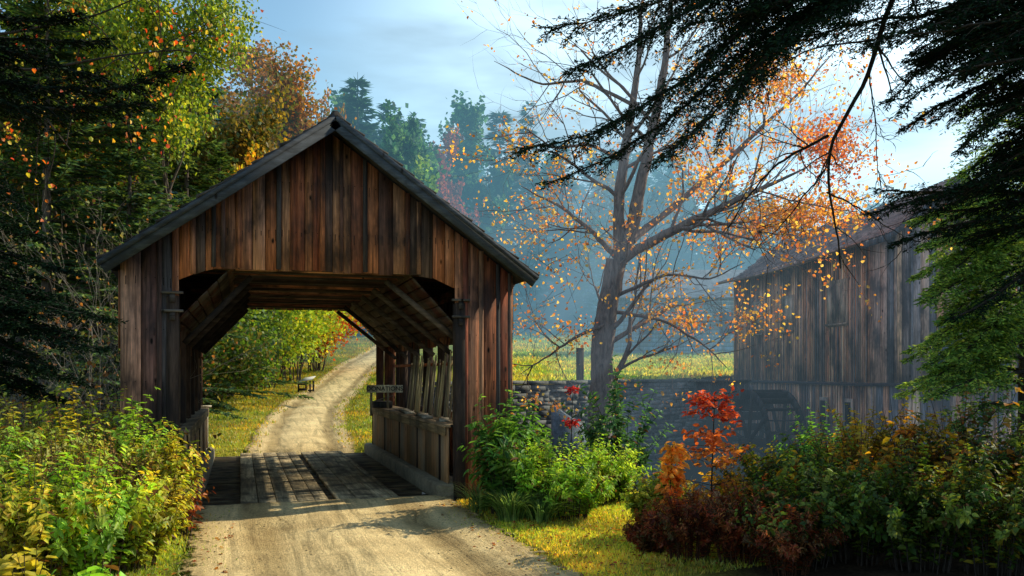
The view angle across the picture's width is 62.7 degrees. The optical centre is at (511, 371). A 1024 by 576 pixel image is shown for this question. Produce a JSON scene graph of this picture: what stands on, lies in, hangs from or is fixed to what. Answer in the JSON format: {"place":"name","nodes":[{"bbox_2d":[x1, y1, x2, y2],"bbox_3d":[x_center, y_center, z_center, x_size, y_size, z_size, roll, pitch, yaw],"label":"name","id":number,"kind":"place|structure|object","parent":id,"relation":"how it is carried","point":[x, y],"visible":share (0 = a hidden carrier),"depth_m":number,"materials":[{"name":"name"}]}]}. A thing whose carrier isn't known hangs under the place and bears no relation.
{"place":"outdoors","nodes":[
{"label":"outdoors","id":0,"kind":"place"},
{"bbox_2d":[244,345,375,454],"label":"road","id":1,"kind":"structure","parent":0,"point":[300,425],"depth_m":25.14,"materials":[{"name":"soil"}]},
{"bbox_2d":[126,495,626,575],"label":"road","id":2,"kind":"structure","parent":0,"point":[351,537],"depth_m":8.35,"materials":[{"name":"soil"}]},
{"bbox_2d":[52,490,767,575],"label":"grass","id":3,"kind":"structure","parent":0,"point":[569,556],"depth_m":7.97,"materials":[{"name":"plant"}]},
{"bbox_2d":[0,315,1023,575],"bbox_3d":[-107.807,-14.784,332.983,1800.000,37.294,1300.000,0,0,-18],"label":"ground","id":4,"kind":"structure","parent":0,"point":[844,567],"depth_m":8.25,"materials":[{"name":"plant"}]},
{"bbox_2d":[0,542,57,575],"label":"broad leaf plant","id":5,"kind":"object","parent":4,"relation":"on","point":[6,567],"visible":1,"depth_m":5.34,"materials":[{"name":"yellow plant"}]},
{"bbox_2d":[0,419,63,503],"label":"flowering bush","id":6,"kind":"object","parent":4,"relation":"on","point":[7,449],"visible":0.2,"depth_m":7.20,"materials":[{"name":"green plant"}]},
{"bbox_2d":[0,1,95,395],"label":"hemlock tree","id":7,"kind":"object","parent":4,"relation":"on","point":[15,241],"visible":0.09,"depth_m":28.39,"materials":[{"name":"green plant"}]},
{"bbox_2d":[0,384,108,540],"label":"flowering bush","id":8,"kind":"object","parent":4,"relation":"on","point":[30,436],"visible":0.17,"depth_m":7.65,"materials":[{"name":"green plant"}]},
{"bbox_2d":[0,416,115,564],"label":"dry stems","id":9,"kind":"object","parent":4,"relation":"on","point":[52,458],"visible":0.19,"depth_m":7.32,"materials":[{"name":"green plant"}]},
{"bbox_2d":[0,444,125,575],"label":"flowering bush","id":10,"kind":"object","parent":4,"relation":"on","point":[34,534],"visible":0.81,"depth_m":6.40,"materials":[{"name":"yellow plant"}]},
{"bbox_2d":[0,372,125,455],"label":"flowering bush","id":11,"kind":"object","parent":4,"relation":"on","point":[33,420],"visible":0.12,"depth_m":9.49,"materials":[{"name":"green plant"}]},
{"bbox_2d":[0,168,128,406],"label":"spruce tree","id":12,"kind":"object","parent":4,"relation":"on","point":[17,301],"visible":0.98,"depth_m":8.24,"materials":[{"name":"green plant"}]},
{"bbox_2d":[0,0,144,426],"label":"hemlock tree","id":13,"kind":"object","parent":4,"relation":"on","point":[67,57],"visible":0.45,"depth_m":23.89,"materials":[{"name":"green plant"}]},
{"bbox_2d":[0,382,149,487],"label":"flowering bush","id":14,"kind":"object","parent":4,"relation":"on","point":[74,428],"visible":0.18,"depth_m":8.08,"materials":[{"name":"green plant"}]},
{"bbox_2d":[0,0,159,375],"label":"deciduous tree","id":15,"kind":"object","parent":4,"relation":"on","point":[8,216],"visible":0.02,"depth_m":33.06,"materials":[{"name":"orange plant"}]},
{"bbox_2d":[37,560,125,575],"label":"broad leaf plant","id":16,"kind":"object","parent":4,"relation":"on","point":[94,571],"visible":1,"depth_m":5.32,"materials":[{"name":"green plant"}]},
{"bbox_2d":[9,438,166,575],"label":"flowering bush","id":17,"kind":"object","parent":4,"relation":"on","point":[96,548],"visible":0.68,"depth_m":6.70,"materials":[{"name":"green plant"}]},
{"bbox_2d":[6,0,176,385],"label":"hemlock tree","id":18,"kind":"object","parent":4,"relation":"on","point":[68,243],"visible":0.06,"depth_m":33.53,"materials":[{"name":"green plant"}]},
{"bbox_2d":[0,9,199,139],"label":"hemlock tree","id":19,"kind":"object","parent":4,"relation":"on","point":[8,105],"visible":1,"depth_m":6.04,"materials":[{"name":"green plant"}]},
{"bbox_2d":[0,0,202,395],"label":"maple tree","id":20,"kind":"object","parent":4,"relation":"on","point":[63,152],"visible":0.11,"depth_m":27.79,"materials":[{"name":"green plant"}]},
{"bbox_2d":[63,385,152,447],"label":"flowering bush","id":21,"kind":"object","parent":4,"relation":"on","point":[105,412],"visible":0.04,"depth_m":9.65,"materials":[{"name":"green plant"}]},
{"bbox_2d":[66,421,155,486],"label":"dry stems","id":22,"kind":"object","parent":4,"relation":"on","point":[112,458],"visible":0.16,"depth_m":7.79,"materials":[{"name":"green plant"}]},
{"bbox_2d":[0,286,228,453],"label":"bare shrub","id":23,"kind":"object","parent":4,"relation":"on","point":[89,362],"visible":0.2,"depth_m":12.25,"materials":[{"name":"green plant"}]},
{"bbox_2d":[36,44,203,361],"bbox_3d":[-16.280,-7.093,37.478,9.272,15.418,9.150,0,0,22],"label":"hemlock tree","id":24,"kind":"object","parent":4,"relation":"on","point":[108,240],"visible":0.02,"depth_m":37.73,"materials":[{"name":"green plant"}]},
{"bbox_2d":[0,247,249,457],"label":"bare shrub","id":25,"kind":"object","parent":4,"relation":"on","point":[106,375],"visible":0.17,"depth_m":14.19,"materials":[{"name":"green plant"}]},
{"bbox_2d":[63,387,190,483],"bbox_3d":[-3.945,0.922,8.488,1.180,1.586,1.290,0,0,16],"label":"flowering bush","id":26,"kind":"object","parent":4,"relation":"on","point":[121,436],"visible":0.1,"depth_m":8.43,"materials":[{"name":"green plant"}]},
{"bbox_2d":[104,391,167,446],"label":"sapling","id":27,"kind":"object","parent":4,"relation":"on","point":[133,404],"visible":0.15,"depth_m":8.87,"materials":[{"name":"green plant"}]},
{"bbox_2d":[30,96,246,419],"bbox_3d":[-10.884,-3.211,24.716,5.940,9.804,6.919,0,0,-26],"label":"hemlock tree","id":28,"kind":"object","parent":4,"relation":"on","point":[144,209],"visible":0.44,"depth_m":24.55,"materials":[{"name":"green plant"}]},
{"bbox_2d":[0,0,283,265],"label":"maple sapling","id":29,"kind":"object","parent":4,"relation":"on","point":[154,53],"visible":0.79,"depth_m":8.00,"materials":[{"name":"green plant"}]},
{"bbox_2d":[21,0,263,215],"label":"maple tree","id":30,"kind":"object","parent":4,"relation":"on","point":[177,129],"visible":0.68,"depth_m":26.11,"materials":[{"name":"green plant"}]},
{"bbox_2d":[90,464,202,573],"bbox_3d":[-3.305,1.278,7.301,0.922,0.940,1.004,0,0,15],"label":"flowering bush","id":31,"kind":"object","parent":4,"relation":"on","point":[150,526],"visible":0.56,"depth_m":7.17,"materials":[{"name":"green plant"}]},
{"bbox_2d":[105,436,203,547],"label":"dry stems","id":32,"kind":"object","parent":4,"relation":"on","point":[156,469],"visible":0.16,"depth_m":7.96,"materials":[{"name":"yellow plant"}]},
{"bbox_2d":[0,175,330,438],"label":"bare shrub","id":33,"kind":"object","parent":4,"relation":"on","point":[105,250],"visible":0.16,"depth_m":17.17,"materials":[{"name":"green plant"}]},
{"bbox_2d":[118,417,214,543],"bbox_3d":[-3.505,1.071,8.286,0.975,1.272,0.868,0,0,13],"label":"flowering bush","id":34,"kind":"object","parent":4,"relation":"on","point":[172,464],"visible":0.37,"depth_m":8.20,"materials":[{"name":"yellow plant"}]},
{"bbox_2d":[178,465,215,539],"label":"red leaf sapling","id":35,"kind":"object","parent":4,"relation":"on","point":[195,509],"visible":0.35,"depth_m":8.59,"materials":[{"name":"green plant"}]},
{"bbox_2d":[80,78,314,411],"bbox_3d":[-11.087,-4.409,28.912,7.985,11.929,7.149,0,0,29],"label":"hemlock tree","id":36,"kind":"object","parent":4,"relation":"on","point":[202,176],"visible":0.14,"depth_m":28.79,"materials":[{"name":"green plant"}]},
{"bbox_2d":[172,73,232,207],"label":"tree","id":37,"kind":"object","parent":4,"relation":"on","point":[216,96],"visible":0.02,"depth_m":42.03,"materials":[{"name":"green plant"}]},
{"bbox_2d":[157,71,294,198],"bbox_3d":[-13.691,-6.769,38.499,5.732,14.431,6.662,0,0,37],"label":"deciduous tree","id":38,"kind":"object","parent":4,"relation":"on","point":[258,128],"visible":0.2,"depth_m":38.08,"materials":[{"name":"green plant"}]},
{"bbox_2d":[189,149,287,395],"bbox_3d":[-11.612,-3.809,33.246,5.995,9.866,5.678,0,0,25],"label":"tree","id":39,"kind":"object","parent":4,"relation":"on","point":[213,162],"visible":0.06,"depth_m":32.74,"materials":[{"name":"green plant"}]},
{"bbox_2d":[203,309,303,408],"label":"leafy shrub","id":40,"kind":"object","parent":4,"relation":"on","point":[229,353],"visible":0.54,"depth_m":27.55,"materials":[{"name":"green plant"}]},
{"bbox_2d":[225,138,286,174],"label":"deciduous tree","id":41,"kind":"object","parent":4,"relation":"on","point":[250,159],"visible":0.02,"depth_m":36.72,"materials":[{"name":"yellow plant"}]},
{"bbox_2d":[207,32,311,148],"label":"birch tree","id":42,"kind":"object","parent":4,"relation":"on","point":[258,59],"visible":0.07,"depth_m":46.44,"materials":[{"name":"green plant"}]},
{"bbox_2d":[226,308,309,396],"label":"leafy shrub","id":43,"kind":"object","parent":4,"relation":"on","point":[258,314],"visible":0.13,"depth_m":31.27,"materials":[{"name":"green plant"}]},
{"bbox_2d":[240,37,336,358],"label":"deciduous tree","id":44,"kind":"object","parent":4,"relation":"on","point":[301,102],"visible":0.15,"depth_m":44.79,"materials":[{"name":"orange plant"}]},
{"bbox_2d":[203,335,375,456],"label":"grass","id":45,"kind":"structure","parent":4,"relation":"on","point":[372,375],"depth_m":27.84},
{"bbox_2d":[247,309,331,388],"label":"leafy shrub","id":46,"kind":"object","parent":4,"relation":"on","point":[297,350],"visible":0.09,"depth_m":34.06,"materials":[{"name":"green plant"}]},
{"bbox_2d":[95,111,539,520],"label":"covered bridge","id":47,"kind":"structure","parent":4,"relation":"on","point":[334,211],"depth_m":11.10,"materials":[{"name":"wood"}]},
{"bbox_2d":[367,385,402,415],"bbox_3d":[-2.454,0.548,16.214,0.693,0.592,0.067,0,0,-10],"label":"donations sign","id":48,"kind":"object","parent":47,"relation":"on","point":[387,389],"visible":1,"depth_m":16.18,"materials":[{"name":"brown wood"}]},
{"bbox_2d":[407,350,452,419],"bbox_3d":[-1.239,0.184,13.494,0.149,1.041,4.179,0,0,-18],"label":"picket row","id":49,"kind":"object","parent":47,"relation":"on","point":[438,399],"visible":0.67,"depth_m":13.53,"materials":[{"name":"brown wood"}]},
{"bbox_2d":[280,309,361,380],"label":"leafy shrub","id":50,"kind":"object","parent":4,"relation":"on","point":[327,326],"visible":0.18,"depth_m":36.77,"materials":[{"name":"green plant"}]},
{"bbox_2d":[303,310,367,371],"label":"leafy shrub","id":51,"kind":"object","parent":4,"relation":"on","point":[326,344],"visible":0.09,"depth_m":40.96,"materials":[{"name":"green plant"}]},
{"bbox_2d":[338,72,380,336],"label":"pine tree","id":52,"kind":"object","parent":4,"relation":"on","point":[360,103],"visible":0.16,"depth_m":61.67,"materials":[{"name":"green plant"}]},
{"bbox_2d":[325,86,446,335],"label":"pine tree","id":53,"kind":"object","parent":4,"relation":"on","point":[336,101],"visible":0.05,"depth_m":65.35,"materials":[{"name":"green plant"}]},
{"bbox_2d":[378,99,439,190],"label":"pine tree","id":54,"kind":"object","parent":4,"relation":"on","point":[402,143],"visible":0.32,"depth_m":57.36,"materials":[{"name":"green plant"}]},
{"bbox_2d":[403,152,438,192],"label":"deciduous tree","id":55,"kind":"object","parent":4,"relation":"on","point":[420,164],"visible":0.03,"depth_m":57.93,"materials":[{"name":"green plant"}]},
{"bbox_2d":[111,500,760,575],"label":"fallen leaves","id":56,"kind":"object","parent":4,"relation":"on","point":[224,571],"visible":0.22,"depth_m":8.12,"materials":[{"name":"plant"}]},
{"bbox_2d":[428,121,484,225],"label":"deciduous tree","id":57,"kind":"object","parent":4,"relation":"on","point":[447,192],"visible":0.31,"depth_m":72.67,"materials":[{"name":"red plant"}]},
{"bbox_2d":[434,480,490,513],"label":"long grass","id":58,"kind":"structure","parent":4,"relation":"on","point":[478,503],"depth_m":10.11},
{"bbox_2d":[423,89,515,244],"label":"pine tree","id":59,"kind":"object","parent":4,"relation":"on","point":[472,116],"visible":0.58,"depth_m":77.37,"materials":[{"name":"green plant"}]},
{"bbox_2d":[457,389,539,515],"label":"tall bush","id":60,"kind":"object","parent":4,"relation":"on","point":[496,468],"visible":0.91,"depth_m":9.84,"materials":[{"name":"green plant"}]},
{"bbox_2d":[3,60,1016,330],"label":"woods","id":61,"kind":"object","parent":4,"relation":"on","point":[585,302],"visible":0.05,"depth_m":90.93,"materials":[{"name":"plant"}]},
{"bbox_2d":[465,486,557,523],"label":"long grass","id":62,"kind":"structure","parent":4,"relation":"on","point":[506,510],"depth_m":9.47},
{"bbox_2d":[482,110,552,331],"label":"pine tree","id":63,"kind":"object","parent":4,"relation":"on","point":[509,233],"visible":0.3,"depth_m":81.42,"materials":[{"name":"green plant"}]},
{"bbox_2d":[491,395,551,489],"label":"tall bush","id":64,"kind":"object","parent":4,"relation":"on","point":[536,437],"visible":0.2,"depth_m":10.58,"materials":[{"name":"green plant"}]},
{"bbox_2d":[512,451,549,511],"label":"lime bush","id":65,"kind":"object","parent":4,"relation":"on","point":[534,478],"visible":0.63,"depth_m":9.70,"materials":[{"name":"green plant"}]},
{"bbox_2d":[512,100,551,331],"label":"spruce tree","id":66,"kind":"object","parent":4,"relation":"on","point":[522,183],"visible":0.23,"depth_m":85.74,"materials":[{"name":"green plant"}]},
{"bbox_2d":[494,491,595,524],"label":"long grass","id":67,"kind":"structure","parent":4,"relation":"on","point":[539,512],"depth_m":9.40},
{"bbox_2d":[512,432,602,510],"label":"lime bush","id":68,"kind":"object","parent":4,"relation":"on","point":[548,455],"visible":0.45,"depth_m":9.90,"materials":[{"name":"green plant"}]},
{"bbox_2d":[528,137,591,332],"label":"spruce tree","id":69,"kind":"object","parent":4,"relation":"on","point":[552,250],"visible":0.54,"depth_m":83.31,"materials":[{"name":"green plant"}]},
{"bbox_2d":[560,386,579,458],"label":"thin sapling","id":70,"kind":"object","parent":4,"relation":"on","point":[567,422],"visible":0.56,"depth_m":12.00,"materials":[{"name":"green plant"}]},
{"bbox_2d":[420,378,731,488],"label":"stone dam","id":71,"kind":"structure","parent":4,"relation":"on","point":[669,414],"depth_m":24.21,"materials":[{"name":"stone"}]},
{"bbox_2d":[551,405,586,453],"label":"stone slab","id":72,"kind":"structure","parent":71,"relation":"attached to","point":[557,429],"depth_m":18.89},
{"bbox_2d":[535,453,616,520],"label":"lime bush","id":73,"kind":"object","parent":4,"relation":"on","point":[586,497],"visible":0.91,"depth_m":9.50,"materials":[{"name":"green plant"}]},
{"bbox_2d":[558,432,632,506],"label":"lime bush","id":74,"kind":"object","parent":4,"relation":"on","point":[600,460],"visible":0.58,"depth_m":10.25,"materials":[{"name":"green plant"}]},
{"bbox_2d":[561,355,674,490],"bbox_3d":[1.510,0.910,12.083,1.634,2.304,1.338,0,0,-28],"label":"ravine bush","id":75,"kind":"object","parent":4,"relation":"on","point":[616,427],"visible":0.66,"depth_m":11.87,"materials":[{"name":"green plant"}]},
{"bbox_2d":[601,443,651,502],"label":"lime bush","id":76,"kind":"object","parent":4,"relation":"on","point":[620,486],"visible":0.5,"depth_m":10.66,"materials":[{"name":"green plant"}]},
{"bbox_2d":[621,508,674,555],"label":"rusty fern","id":77,"kind":"object","parent":4,"relation":"on","point":[637,536],"visible":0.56,"depth_m":7.82,"materials":[{"name":"brown plant"}]},
{"bbox_2d":[620,460,692,519],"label":"thicket bush","id":78,"kind":"object","parent":4,"relation":"on","point":[637,500],"visible":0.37,"depth_m":8.45,"materials":[{"name":"green plant"}]},
{"bbox_2d":[652,441,689,514],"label":"red sapling","id":79,"kind":"object","parent":4,"relation":"on","point":[670,470],"visible":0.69,"depth_m":8.16,"materials":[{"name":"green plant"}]},
{"bbox_2d":[613,270,744,353],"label":"hazy house","id":80,"kind":"structure","parent":4,"relation":"on","point":[620,345],"depth_m":51.98,"materials":[{"name":"grey wood"}]},
{"bbox_2d":[428,0,951,452],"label":"maple tree","id":81,"kind":"object","parent":4,"relation":"on","point":[624,251],"visible":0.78,"depth_m":18.27,"materials":[{"name":"orange plant"}]},
{"bbox_2d":[641,481,738,561],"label":"rusty fern","id":82,"kind":"object","parent":4,"relation":"on","point":[685,532],"visible":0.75,"depth_m":7.48,"materials":[{"name":"red plant"}]},
{"bbox_2d":[673,385,753,509],"bbox_3d":[2.001,0.907,8.581,1.085,1.548,0.909,0,0,-18],"label":"red sapling","id":83,"kind":"object","parent":4,"relation":"on","point":[713,439],"visible":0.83,"depth_m":8.57,"materials":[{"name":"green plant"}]},
{"bbox_2d":[677,473,799,566],"bbox_3d":[1.986,1.301,7.383,0.961,0.833,1.040,0,0,-18],"label":"rusty fern","id":84,"kind":"object","parent":4,"relation":"on","point":[728,541],"visible":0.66,"depth_m":7.28,"materials":[{"name":"red plant"}]},
{"bbox_2d":[713,439,796,510],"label":"thicket bush","id":85,"kind":"object","parent":4,"relation":"on","point":[748,458],"visible":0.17,"depth_m":8.76,"materials":[{"name":"green plant"}]},
{"bbox_2d":[503,0,1023,326],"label":"hemlock tree","id":86,"kind":"object","parent":4,"relation":"on","point":[991,39],"visible":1,"depth_m":5.83,"materials":[{"name":"green plant"}]},
{"bbox_2d":[736,497,848,575],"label":"rusty fern","id":87,"kind":"object","parent":4,"relation":"on","point":[778,546],"visible":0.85,"depth_m":6.84,"materials":[{"name":"red plant"}]},
{"bbox_2d":[721,455,884,570],"bbox_3d":[2.501,1.211,7.128,1.205,0.968,1.122,0,0,-36],"label":"thicket bush","id":88,"kind":"object","parent":4,"relation":"on","point":[826,519],"visible":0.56,"depth_m":7.04,"materials":[{"name":"green plant"}]},
{"bbox_2d":[733,428,879,502],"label":"thicket bush","id":89,"kind":"object","parent":4,"relation":"on","point":[805,458],"visible":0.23,"depth_m":8.13,"materials":[{"name":"green plant"}]},
{"bbox_2d":[769,398,850,473],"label":"thicket bush","id":90,"kind":"object","parent":4,"relation":"on","point":[809,447],"visible":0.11,"depth_m":9.69,"materials":[{"name":"green plant"}]},
{"bbox_2d":[808,421,884,545],"bbox_3d":[3.245,1.062,8.055,0.648,1.261,0.502,0,0,-18],"label":"yellow sapling","id":91,"kind":"object","parent":4,"relation":"on","point":[853,466],"visible":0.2,"depth_m":8.00,"materials":[{"name":"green plant"}]},
{"bbox_2d":[778,448,928,565],"bbox_3d":[3.004,1.185,7.396,1.278,1.017,1.129,0,0,19],"label":"thicket bush","id":92,"kind":"object","parent":4,"relation":"on","point":[864,543],"visible":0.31,"depth_m":7.19,"materials":[{"name":"green plant"}]},
{"bbox_2d":[805,396,929,486],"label":"thicket bush","id":93,"kind":"object","parent":4,"relation":"on","point":[856,430],"visible":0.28,"depth_m":8.62,"materials":[{"name":"green plant"}]},
{"bbox_2d":[717,176,1019,483],"bbox_3d":[9.522,-0.391,24.429,6.270,8.606,9.403,0,0,-7],"label":"water mill","id":94,"kind":"object","parent":4,"relation":"on","point":[840,353],"visible":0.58,"depth_m":21.56,"materials":[{"name":"wood"}]},
{"bbox_2d":[780,295,794,333],"bbox_3d":[7.918,-1.650,24.156,0.090,1.080,0.800,0,0,-7],"label":"window","id":95,"kind":"structure","parent":94,"relation":"in","point":[789,300],"depth_m":24.05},
{"bbox_2d":[824,278,847,327],"bbox_3d":[8.262,-1.750,21.403,0.090,1.180,1.050,0,0,-7],"label":"window","id":96,"kind":"structure","parent":94,"relation":"in","point":[837,298],"depth_m":21.31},
{"bbox_2d":[853,398,930,497],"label":"yellow sapling","id":97,"kind":"object","parent":4,"relation":"on","point":[908,433],"visible":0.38,"depth_m":8.22,"materials":[{"name":"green plant"}]},
{"bbox_2d":[838,433,1007,574],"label":"thicket bush","id":98,"kind":"object","parent":4,"relation":"on","point":[908,532],"visible":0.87,"depth_m":6.85,"materials":[{"name":"green plant"}]},
{"bbox_2d":[869,406,980,518],"bbox_3d":[4.134,1.019,8.547,1.171,1.342,1.188,0,0,29],"label":"thicket bush","id":99,"kind":"object","parent":4,"relation":"on","point":[926,421],"visible":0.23,"depth_m":8.42,"materials":[{"name":"green plant"}]},
{"bbox_2d":[923,386,972,554],"bbox_3d":[3.948,0.888,7.617,0.478,1.586,0.626,0,0,-18],"label":"yellow sapling","id":100,"kind":"object","parent":4,"relation":"on","point":[961,442],"visible":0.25,"depth_m":7.62,"materials":[{"name":"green plant"}]},
{"bbox_2d":[892,76,1023,440],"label":"spruce tree","id":101,"kind":"object","parent":4,"relation":"on","point":[991,342],"visible":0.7,"depth_m":9.65,"materials":[{"name":"green plant"}]},
{"bbox_2d":[899,368,1023,542],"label":"thicket bush","id":102,"kind":"object","parent":4,"relation":"on","point":[984,420],"visible":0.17,"depth_m":8.20,"materials":[{"name":"green plant"}]},
{"bbox_2d":[915,434,1023,575],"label":"thicket bush","id":103,"kind":"object","parent":4,"relation":"on","point":[1011,524],"visible":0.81,"depth_m":6.75,"materials":[{"name":"green plant"}]},
{"bbox_2d":[953,375,1023,550],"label":"yellow sapling","id":104,"kind":"object","parent":4,"relation":"on","point":[1007,421],"visible":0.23,"depth_m":7.52,"materials":[{"name":"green plant"}]},
{"bbox_2d":[967,415,1023,494],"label":"thicket bush","id":105,"kind":"object","parent":4,"relation":"on","point":[1015,440],"visible":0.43,"depth_m":7.53,"materials":[{"name":"green plant"}]},
{"bbox_2d":[0,0,1023,253],"label":"sky","id":106,"kind":"structure","parent":0,"point":[415,53],"materials":[{"name":"blue"}]},
{"bbox_2d":[513,328,733,478],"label":"grass","id":107,"kind":"structure","parent":0,"point":[541,371],"depth_m":39.58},
{"bbox_3d":[6.869,0.598,24.700,0.400,0.420,0.240,0,0,-18],"label":"gate box","id":108,"kind":"object","parent":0,"visible":0},
{"bbox_2d":[684,380,750,402],"bbox_3d":[5.804,0.528,23.683,2.999,0.607,0.500,0,0,-45],"label":"wooden flume","id":109,"kind":"object","parent":108,"relation":"attached to","point":[706,385],"visible":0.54,"depth_m":23.48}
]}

